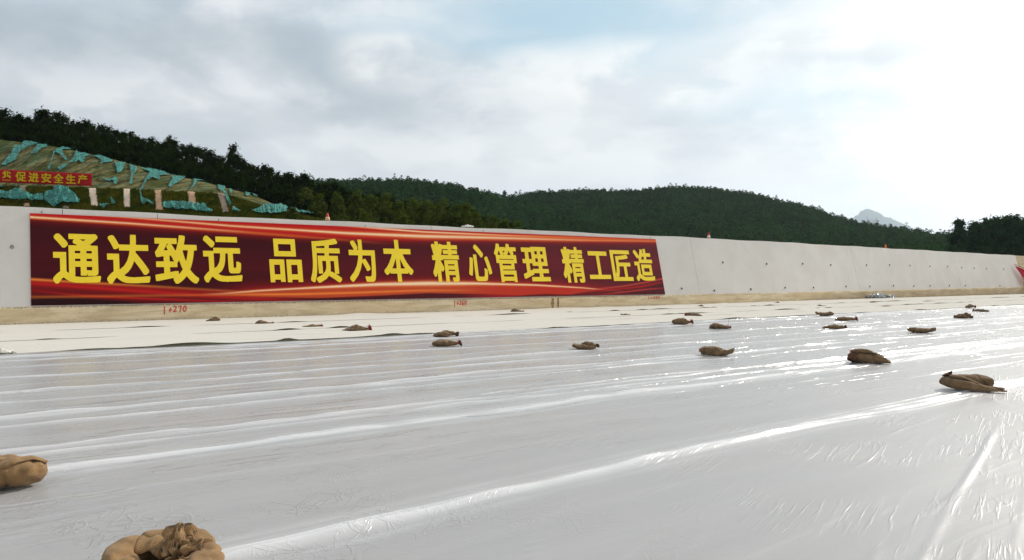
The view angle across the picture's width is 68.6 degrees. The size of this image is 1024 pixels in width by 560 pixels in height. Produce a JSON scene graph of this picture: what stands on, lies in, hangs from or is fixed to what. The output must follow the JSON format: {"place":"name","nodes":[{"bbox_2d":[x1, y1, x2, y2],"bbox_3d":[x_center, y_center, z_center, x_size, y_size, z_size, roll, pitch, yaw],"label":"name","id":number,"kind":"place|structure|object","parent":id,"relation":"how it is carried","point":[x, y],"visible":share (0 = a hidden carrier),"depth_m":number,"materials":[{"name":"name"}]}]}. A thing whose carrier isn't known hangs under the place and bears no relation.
{"place":"outdoors","nodes":[
{"label":"outdoors","id":0,"kind":"place"},
{"bbox_2d":[0,140,885,244],"bbox_3d":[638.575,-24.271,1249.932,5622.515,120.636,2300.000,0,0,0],"label":"hills","id":1,"kind":"structure","parent":0,"point":[28,160],"depth_m":135.22,"materials":[{"name":"plant"}]},
{"bbox_2d":[0,107,17,138],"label":"eucalyptus tree","id":2,"kind":"object","parent":1,"relation":"on","point":[3,115],"visible":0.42,"depth_m":161.52,"materials":[{"name":"green plant"}]},
{"bbox_2d":[7,111,25,127],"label":"eucalyptus tree","id":3,"kind":"object","parent":1,"relation":"on","point":[17,117],"visible":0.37,"depth_m":162.12,"materials":[{"name":"green plant"}]},
{"bbox_2d":[1,140,36,164],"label":"debris net","id":4,"kind":"object","parent":1,"relation":"on","point":[12,156],"visible":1,"depth_m":139.14,"materials":[{"name":"fabric"}]},
{"bbox_2d":[26,105,54,131],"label":"eucalyptus tree","id":5,"kind":"object","parent":1,"relation":"on","point":[42,116],"visible":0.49,"depth_m":162.36,"materials":[{"name":"green plant"}]},
{"bbox_2d":[0,169,91,185],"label":"slope banner","id":6,"kind":"object","parent":1,"relation":"on","point":[39,177],"visible":1,"depth_m":121.51,"materials":[{"name":"red fabric"}]},
{"bbox_2d":[41,129,62,146],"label":"eucalyptus tree","id":7,"kind":"object","parent":1,"relation":"on","point":[53,136],"visible":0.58,"depth_m":147.81,"materials":[{"name":"green plant"}]},
{"bbox_2d":[44,110,68,129],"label":"eucalyptus tree","id":8,"kind":"object","parent":1,"relation":"on","point":[55,115],"visible":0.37,"depth_m":161.38,"materials":[{"name":"green plant"}]},
{"bbox_2d":[47,146,72,168],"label":"debris net","id":9,"kind":"object","parent":1,"relation":"on","point":[59,150],"visible":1,"depth_m":141.20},
{"bbox_2d":[56,115,74,131],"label":"eucalyptus tree","id":10,"kind":"object","parent":1,"relation":"on","point":[63,119],"visible":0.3,"depth_m":161.32,"materials":[{"name":"green plant"}]},
{"bbox_2d":[62,128,76,150],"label":"eucalyptus tree","id":11,"kind":"object","parent":1,"relation":"on","point":[69,133],"visible":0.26,"depth_m":156.47,"materials":[{"name":"green plant"}]},
{"bbox_2d":[60,135,79,150],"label":"eucalyptus tree","id":12,"kind":"object","parent":1,"relation":"on","point":[70,143],"visible":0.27,"depth_m":148.59,"materials":[{"name":"green plant"}]},
{"bbox_2d":[68,149,89,162],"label":"debris net","id":13,"kind":"object","parent":1,"relation":"on","point":[80,156],"visible":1,"depth_m":140.78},
{"bbox_2d":[76,117,98,140],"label":"eucalyptus tree","id":14,"kind":"object","parent":1,"relation":"on","point":[84,127],"visible":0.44,"depth_m":162.49,"materials":[{"name":"green plant"}]},
{"bbox_2d":[82,141,100,154],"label":"eucalyptus tree","id":15,"kind":"object","parent":1,"relation":"on","point":[88,146],"visible":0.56,"depth_m":147.00,"materials":[{"name":"green plant"}]},
{"bbox_2d":[88,188,97,205],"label":"drainage chute","id":16,"kind":"object","parent":1,"relation":"on","point":[93,195],"visible":1,"depth_m":117.78,"materials":[{"name":"concrete"}]},
{"bbox_2d":[92,139,106,155],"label":"eucalyptus tree","id":17,"kind":"object","parent":1,"relation":"on","point":[98,146],"visible":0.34,"depth_m":149.04,"materials":[{"name":"green plant"}]},
{"bbox_2d":[99,123,114,146],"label":"eucalyptus tree","id":18,"kind":"object","parent":1,"relation":"on","point":[108,130],"visible":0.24,"depth_m":164.81,"materials":[{"name":"green plant"}]},
{"bbox_2d":[105,147,122,161],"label":"eucalyptus tree","id":19,"kind":"object","parent":1,"relation":"on","point":[115,151],"visible":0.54,"depth_m":150.07,"materials":[{"name":"green plant"}]},
{"bbox_2d":[105,135,122,154],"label":"eucalyptus tree","id":20,"kind":"object","parent":1,"relation":"on","point":[114,142],"visible":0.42,"depth_m":154.62,"materials":[{"name":"green plant"}]},
{"bbox_2d":[117,129,131,154],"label":"eucalyptus tree","id":21,"kind":"object","parent":1,"relation":"on","point":[124,138],"visible":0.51,"depth_m":160.86,"materials":[{"name":"green plant"}]},
{"bbox_2d":[123,189,129,206],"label":"drainage chute","id":22,"kind":"object","parent":1,"relation":"on","point":[126,195],"visible":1,"depth_m":117.84,"materials":[{"name":"concrete"}]},
{"bbox_2d":[124,148,141,165],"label":"eucalyptus tree","id":23,"kind":"object","parent":1,"relation":"on","point":[130,157],"visible":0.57,"depth_m":149.47,"materials":[{"name":"green plant"}]},
{"bbox_2d":[135,153,162,170],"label":"eucalyptus tree","id":24,"kind":"object","parent":1,"relation":"on","point":[147,161],"visible":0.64,"depth_m":147.62,"materials":[{"name":"green plant"}]},
{"bbox_2d":[142,142,157,167],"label":"eucalyptus tree","id":25,"kind":"object","parent":1,"relation":"on","point":[150,148],"visible":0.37,"depth_m":156.50,"materials":[{"name":"green plant"}]},
{"bbox_2d":[141,167,168,188],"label":"debris net","id":26,"kind":"object","parent":1,"relation":"on","point":[157,173],"visible":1,"depth_m":140.05,"materials":[{"name":"fabric"}]},
{"bbox_2d":[155,190,162,209],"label":"drainage chute","id":27,"kind":"object","parent":1,"relation":"on","point":[158,199],"visible":0.98,"depth_m":117.52,"materials":[{"name":"concrete"}]},
{"bbox_2d":[0,184,332,220],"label":"slope turf","id":28,"kind":"structure","parent":1,"relation":"on","point":[245,207],"depth_m":116.79,"materials":[{"name":"plant"}]},
{"bbox_2d":[0,188,42,199],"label":"debris net","id":29,"kind":"object","parent":28,"relation":"on","point":[20,191],"visible":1,"depth_m":116.64,"materials":[{"name":"fabric"}]},
{"bbox_2d":[44,184,78,205],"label":"debris net","id":30,"kind":"object","parent":28,"relation":"on","point":[68,195],"visible":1,"depth_m":116.63,"materials":[{"name":"fabric"}]},
{"bbox_2d":[163,200,211,211],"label":"debris net","id":31,"kind":"object","parent":28,"relation":"on","point":[184,205],"visible":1,"depth_m":115.14,"materials":[{"name":"fabric"}]},
{"bbox_2d":[158,140,174,161],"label":"eucalyptus tree","id":32,"kind":"object","parent":1,"relation":"on","point":[165,146],"visible":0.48,"depth_m":160.42,"materials":[{"name":"green plant"}]},
{"bbox_2d":[160,161,180,174],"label":"eucalyptus tree","id":33,"kind":"object","parent":1,"relation":"on","point":[168,167],"visible":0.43,"depth_m":147.97,"materials":[{"name":"green plant"}]},
{"bbox_2d":[168,137,181,158],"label":"eucalyptus tree","id":34,"kind":"object","parent":1,"relation":"on","point":[174,144],"visible":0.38,"depth_m":163.97,"materials":[{"name":"green plant"}]},
{"bbox_2d":[167,148,189,165],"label":"eucalyptus tree","id":35,"kind":"object","parent":1,"relation":"on","point":[178,154],"visible":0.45,"depth_m":155.22,"materials":[{"name":"green plant"}]},
{"bbox_2d":[169,161,188,177],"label":"eucalyptus tree","id":36,"kind":"object","parent":1,"relation":"on","point":[178,167],"visible":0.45,"depth_m":148.41,"materials":[{"name":"green plant"}]},
{"bbox_2d":[180,142,194,161],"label":"eucalyptus tree","id":37,"kind":"object","parent":1,"relation":"on","point":[190,147],"visible":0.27,"depth_m":164.83,"materials":[{"name":"green plant"}]},
{"bbox_2d":[186,165,204,181],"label":"eucalyptus tree","id":38,"kind":"object","parent":1,"relation":"on","point":[193,172],"visible":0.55,"depth_m":149.80,"materials":[{"name":"green plant"}]},
{"bbox_2d":[187,145,210,166],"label":"eucalyptus tree","id":39,"kind":"object","parent":1,"relation":"on","point":[198,152],"visible":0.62,"depth_m":161.86,"materials":[{"name":"green plant"}]},
{"bbox_2d":[197,167,213,183],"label":"eucalyptus tree","id":40,"kind":"object","parent":1,"relation":"on","point":[204,174],"visible":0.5,"depth_m":149.81,"materials":[{"name":"green plant"}]},
{"bbox_2d":[199,149,215,172],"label":"eucalyptus tree","id":41,"kind":"object","parent":1,"relation":"on","point":[210,154],"visible":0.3,"depth_m":169.07,"materials":[{"name":"green plant"}]},
{"bbox_2d":[217,193,228,212],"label":"drainage chute","id":42,"kind":"object","parent":1,"relation":"on","point":[222,198],"visible":0.98,"depth_m":117.77,"materials":[{"name":"grey concrete"}]},
{"bbox_2d":[216,155,230,177],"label":"eucalyptus tree","id":43,"kind":"object","parent":1,"relation":"on","point":[222,158],"visible":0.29,"depth_m":165.24,"materials":[{"name":"green plant"}]},
{"bbox_2d":[219,152,240,171],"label":"eucalyptus tree","id":44,"kind":"object","parent":1,"relation":"on","point":[231,158],"visible":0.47,"depth_m":168.68,"materials":[{"name":"green plant"}]},
{"bbox_2d":[223,168,239,190],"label":"eucalyptus tree","id":45,"kind":"object","parent":1,"relation":"on","point":[227,176],"visible":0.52,"depth_m":149.74,"materials":[{"name":"green plant"}]},
{"bbox_2d":[226,142,240,169],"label":"eucalyptus tree","id":46,"kind":"object","parent":1,"relation":"on","point":[233,149],"visible":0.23,"depth_m":171.46,"materials":[{"name":"green plant"}]},
{"bbox_2d":[226,172,248,192],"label":"eucalyptus tree","id":47,"kind":"object","parent":1,"relation":"on","point":[238,180],"visible":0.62,"depth_m":147.25,"materials":[{"name":"green plant"}]},
{"bbox_2d":[235,158,254,180],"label":"eucalyptus tree","id":48,"kind":"object","parent":1,"relation":"on","point":[242,166],"visible":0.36,"depth_m":167.34,"materials":[{"name":"green plant"}]},
{"bbox_2d":[248,179,261,197],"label":"eucalyptus tree","id":49,"kind":"object","parent":1,"relation":"on","point":[253,188],"visible":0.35,"depth_m":150.44,"materials":[{"name":"green plant"}]},
{"bbox_2d":[249,165,268,186],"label":"eucalyptus tree","id":50,"kind":"object","parent":1,"relation":"on","point":[257,171],"visible":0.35,"depth_m":162.90,"materials":[{"name":"green plant"}]},
{"bbox_2d":[254,181,273,202],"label":"eucalyptus tree","id":51,"kind":"object","parent":1,"relation":"on","point":[264,187],"visible":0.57,"depth_m":150.24,"materials":[{"name":"green plant"}]},
{"bbox_2d":[253,163,276,185],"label":"eucalyptus tree","id":52,"kind":"object","parent":1,"relation":"on","point":[265,168],"visible":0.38,"depth_m":164.38,"materials":[{"name":"green plant"}]},
{"bbox_2d":[252,202,287,213],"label":"debris net","id":53,"kind":"object","parent":1,"relation":"on","point":[274,207],"visible":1,"depth_m":118.31,"materials":[{"name":"fabric"}]},
{"bbox_2d":[268,171,288,187],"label":"eucalyptus tree","id":54,"kind":"object","parent":1,"relation":"on","point":[281,179],"visible":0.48,"depth_m":160.95,"materials":[{"name":"green plant"}]},
{"bbox_2d":[280,189,298,208],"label":"eucalyptus tree","id":55,"kind":"object","parent":1,"relation":"on","point":[287,197],"visible":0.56,"depth_m":149.30,"materials":[{"name":"green plant"}]},
{"bbox_2d":[285,206,303,219],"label":"eucalyptus tree","id":56,"kind":"object","parent":1,"relation":"on","point":[293,211],"visible":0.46,"depth_m":117.44,"materials":[{"name":"green plant"}]},
{"bbox_2d":[295,170,314,192],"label":"eucalyptus tree","id":57,"kind":"object","parent":1,"relation":"on","point":[305,181],"visible":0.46,"depth_m":162.48,"materials":[{"name":"green plant"}]},
{"bbox_2d":[296,185,313,213],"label":"eucalyptus tree","id":58,"kind":"object","parent":1,"relation":"on","point":[304,193],"visible":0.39,"depth_m":149.19,"materials":[{"name":"green plant"}]},
{"bbox_2d":[301,196,312,214],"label":"eucalyptus tree","id":59,"kind":"object","parent":1,"relation":"on","point":[308,202],"visible":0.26,"depth_m":147.86,"materials":[{"name":"green plant"}]},
{"bbox_2d":[306,192,329,217],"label":"eucalyptus tree","id":60,"kind":"object","parent":1,"relation":"on","point":[315,210],"visible":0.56,"depth_m":137.58,"materials":[{"name":"green plant"}]},
{"bbox_2d":[323,191,336,216],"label":"eucalyptus tree","id":61,"kind":"object","parent":1,"relation":"on","point":[329,196],"visible":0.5,"depth_m":149.09,"materials":[{"name":"green plant"}]},
{"bbox_2d":[325,178,342,197],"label":"eucalyptus tree","id":62,"kind":"object","parent":1,"relation":"on","point":[333,186],"visible":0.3,"depth_m":163.07,"materials":[{"name":"green plant"}]},
{"bbox_2d":[330,190,346,220],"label":"eucalyptus tree","id":63,"kind":"object","parent":1,"relation":"on","point":[338,208],"visible":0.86,"depth_m":141.53,"materials":[{"name":"green plant"}]},
{"bbox_2d":[332,184,351,220],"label":"eucalyptus tree","id":64,"kind":"object","parent":1,"relation":"on","point":[344,194],"visible":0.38,"depth_m":148.91,"materials":[{"name":"green plant"}]},
{"bbox_2d":[343,188,365,221],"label":"eucalyptus tree","id":65,"kind":"object","parent":1,"relation":"on","point":[353,206],"visible":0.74,"depth_m":139.47,"materials":[{"name":"green plant"}]},
{"bbox_2d":[357,211,371,222],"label":"eucalyptus tree","id":66,"kind":"object","parent":1,"relation":"on","point":[366,218],"visible":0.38,"depth_m":117.66,"materials":[{"name":"green plant"}]},
{"bbox_2d":[363,194,378,222],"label":"eucalyptus tree","id":67,"kind":"object","parent":1,"relation":"on","point":[369,205],"visible":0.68,"depth_m":137.43,"materials":[{"name":"green plant"}]},
{"bbox_2d":[372,190,387,222],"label":"eucalyptus tree","id":68,"kind":"object","parent":1,"relation":"on","point":[379,199],"visible":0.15,"depth_m":152.69,"materials":[{"name":"green plant"}]},
{"bbox_2d":[375,192,399,223],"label":"eucalyptus tree","id":69,"kind":"object","parent":1,"relation":"on","point":[385,211],"visible":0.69,"depth_m":135.51,"materials":[{"name":"green plant"}]},
{"bbox_2d":[391,201,405,221],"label":"eucalyptus tree","id":70,"kind":"object","parent":1,"relation":"on","point":[399,206],"visible":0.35,"depth_m":137.52,"materials":[{"name":"green plant"}]},
{"bbox_2d":[392,210,410,224],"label":"eucalyptus tree","id":71,"kind":"object","parent":1,"relation":"on","point":[400,219],"visible":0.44,"depth_m":117.55,"materials":[{"name":"green plant"}]},
{"bbox_2d":[401,196,422,224],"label":"eucalyptus tree","id":72,"kind":"object","parent":1,"relation":"on","point":[410,213],"visible":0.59,"depth_m":133.44,"materials":[{"name":"green plant"}]},
{"bbox_2d":[415,199,436,225],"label":"eucalyptus tree","id":73,"kind":"object","parent":1,"relation":"on","point":[425,216],"visible":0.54,"depth_m":135.48,"materials":[{"name":"green plant"}]},
{"bbox_2d":[429,196,454,226],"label":"eucalyptus tree","id":74,"kind":"object","parent":1,"relation":"on","point":[441,219],"visible":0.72,"depth_m":129.33,"materials":[{"name":"green plant"}]},
{"bbox_2d":[447,202,467,226],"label":"eucalyptus tree","id":75,"kind":"object","parent":1,"relation":"on","point":[456,216],"visible":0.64,"depth_m":129.32,"materials":[{"name":"green plant"}]},
{"bbox_2d":[460,200,474,227],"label":"eucalyptus tree","id":76,"kind":"object","parent":1,"relation":"on","point":[467,207],"visible":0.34,"depth_m":131.22,"materials":[{"name":"green plant"}]},
{"bbox_2d":[467,211,485,227],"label":"eucalyptus tree","id":77,"kind":"object","parent":1,"relation":"on","point":[476,223],"visible":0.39,"depth_m":125.71,"materials":[{"name":"green plant"}]},
{"bbox_2d":[482,215,498,228],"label":"eucalyptus tree","id":78,"kind":"object","parent":1,"relation":"on","point":[493,219],"visible":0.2,"depth_m":121.70,"materials":[{"name":"green plant"}]},
{"bbox_2d":[497,218,511,228],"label":"eucalyptus tree","id":79,"kind":"object","parent":1,"relation":"on","point":[503,224],"visible":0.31,"depth_m":119.49,"materials":[{"name":"green plant"}]},
{"bbox_2d":[295,173,1019,250],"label":"woods","id":80,"kind":"object","parent":1,"relation":"on","point":[601,211],"visible":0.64,"depth_m":474.24,"materials":[{"name":"green plant"}]},
{"bbox_2d":[942,217,977,252],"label":"eucalyptus tree","id":81,"kind":"object","parent":1,"relation":"on","point":[959,233],"visible":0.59,"depth_m":185.35,"materials":[{"name":"green plant"}]},
{"bbox_2d":[961,219,984,251],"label":"eucalyptus tree","id":82,"kind":"object","parent":1,"relation":"on","point":[973,227],"visible":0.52,"depth_m":186.65,"materials":[{"name":"green plant"}]},
{"bbox_2d":[985,239,1004,254],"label":"eucalyptus tree","id":83,"kind":"object","parent":1,"relation":"on","point":[993,247],"visible":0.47,"depth_m":178.35,"materials":[{"name":"green plant"}]},
{"bbox_2d":[980,215,1014,250],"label":"eucalyptus tree","id":84,"kind":"object","parent":1,"relation":"on","point":[994,228],"visible":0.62,"depth_m":183.68,"materials":[{"name":"green plant"}]},
{"bbox_2d":[1000,213,1023,251],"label":"eucalyptus tree","id":85,"kind":"object","parent":1,"relation":"on","point":[1014,224],"visible":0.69,"depth_m":181.91,"materials":[{"name":"green plant"}]},
{"bbox_2d":[0,0,1023,233],"label":"sky","id":86,"kind":"structure","parent":0,"point":[911,112],"materials":[{"name":"white"}]},
{"bbox_2d":[17,294,1023,344],"bbox_3d":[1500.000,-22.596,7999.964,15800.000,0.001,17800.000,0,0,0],"label":"ground","id":87,"kind":"structure","parent":0,"point":[438,323],"depth_m":25.51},
{"bbox_2d":[0,304,1023,559],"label":"plastic film","id":88,"kind":"object","parent":87,"relation":"on","point":[786,438],"visible":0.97,"depth_m":5.84,"materials":[{"name":"plastic"}]},
{"bbox_2d":[0,454,47,487],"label":"sandbag","id":89,"kind":"object","parent":88,"relation":"on","point":[16,471],"visible":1,"depth_m":4.58,"materials":[{"name":"fabric"}]},
{"bbox_2d":[101,522,224,559],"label":"sandbag","id":90,"kind":"object","parent":88,"relation":"on","point":[184,541],"visible":1,"depth_m":3.25,"materials":[{"name":"fabric"}]},
{"bbox_2d":[433,330,458,336],"bbox_3d":[-1.457,1.183,16.513,0.579,0.151,0.311,0,0,-30],"label":"sandbag","id":91,"kind":"object","parent":88,"relation":"on","point":[445,333],"visible":1,"depth_m":16.39,"materials":[{"name":"fabric"}]},
{"bbox_2d":[432,339,461,345],"bbox_3d":[-1.232,1.190,14.243,0.578,0.143,0.299,0,0,-5],"label":"sandbag","id":92,"kind":"object","parent":88,"relation":"on","point":[442,342],"visible":1,"depth_m":14.15,"materials":[{"name":"fabric"}]},
{"bbox_2d":[0,300,1023,352],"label":"felt sheet","id":93,"kind":"object","parent":88,"relation":"on","point":[29,346],"visible":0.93,"depth_m":18.61,"materials":[{"name":"fabric"}]},
{"bbox_2d":[342,324,371,330],"bbox_3d":[-3.767,1.157,18.239,0.721,0.173,0.329,0,0,-12],"label":"sandbag","id":94,"kind":"object","parent":93,"relation":"on","point":[356,327],"visible":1,"depth_m":18.16,"materials":[{"name":"fabric"}]},
{"bbox_2d":[0,297,1023,340],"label":"felt sheet","id":95,"kind":"object","parent":88,"relation":"on","point":[76,333],"visible":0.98,"depth_m":21.80,"materials":[{"name":"fabric"}]},
{"bbox_2d":[0,294,1023,331],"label":"felt sheet","id":96,"kind":"object","parent":88,"relation":"on","point":[89,325],"visible":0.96,"depth_m":25.18,"materials":[{"name":"fabric"}]},
{"bbox_2d":[572,341,599,348],"bbox_3d":[1.337,1.182,13.601,0.503,0.144,0.236,0,0,6],"label":"sandbag","id":97,"kind":"object","parent":88,"relation":"on","point":[587,345],"visible":1,"depth_m":13.54,"materials":[{"name":"fabric"}]},
{"bbox_2d":[672,318,693,323],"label":"sandbag","id":98,"kind":"object","parent":88,"relation":"on","point":[680,321],"visible":1,"depth_m":20.69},
{"bbox_2d":[699,346,734,355],"bbox_3d":[3.430,1.182,12.584,0.594,0.149,0.323,0,0,15],"label":"sandbag","id":99,"kind":"object","parent":88,"relation":"on","point":[711,350],"visible":1,"depth_m":12.47,"materials":[{"name":"fabric"}]},
{"bbox_2d":[709,322,730,328],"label":"sandbag","id":100,"kind":"object","parent":88,"relation":"on","point":[717,325],"visible":0.97,"depth_m":18.95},
{"bbox_2d":[847,348,890,363],"bbox_3d":[5.408,1.151,11.372,0.610,0.217,0.385,0,0,25],"label":"sandbag","id":101,"kind":"object","parent":88,"relation":"on","point":[862,355],"visible":1,"depth_m":11.29,"materials":[{"name":"fabric"}]},
{"bbox_2d":[907,327,935,332],"bbox_3d":[9.663,1.176,17.688,0.612,0.134,0.313,0,0,29],"label":"sandbag","id":102,"kind":"object","parent":88,"relation":"on","point":[919,330],"visible":1,"depth_m":17.60,"materials":[{"name":"fabric"}]},
{"bbox_2d":[939,371,1007,391],"bbox_3d":[5.321,1.161,8.667,0.670,0.201,0.406,0,0,32],"label":"sandbag","id":103,"kind":"object","parent":88,"relation":"on","point":[973,382],"visible":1,"depth_m":8.59,"materials":[{"name":"fabric"}]},
{"bbox_2d":[0,206,1023,324],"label":"retaining wall","id":104,"kind":"structure","parent":87,"relation":"on","point":[702,271],"depth_m":36.24,"materials":[{"name":"concrete"}]},
{"bbox_2d":[30,211,664,305],"bbox_3d":[-3.224,-0.650,27.964,24.810,2.662,0.665,0,0,-35],"label":"slogan board","id":105,"kind":"object","parent":104,"relation":"attached to","point":[82,260],"visible":1,"depth_m":25.32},
{"bbox_2d":[853,209,912,230],"bbox_3d":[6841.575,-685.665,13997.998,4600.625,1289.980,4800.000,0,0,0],"label":"mountain","id":106,"kind":"structure","parent":0,"point":[866,214],"depth_m":13807.18,"materials":[{"name":"grey stone"}]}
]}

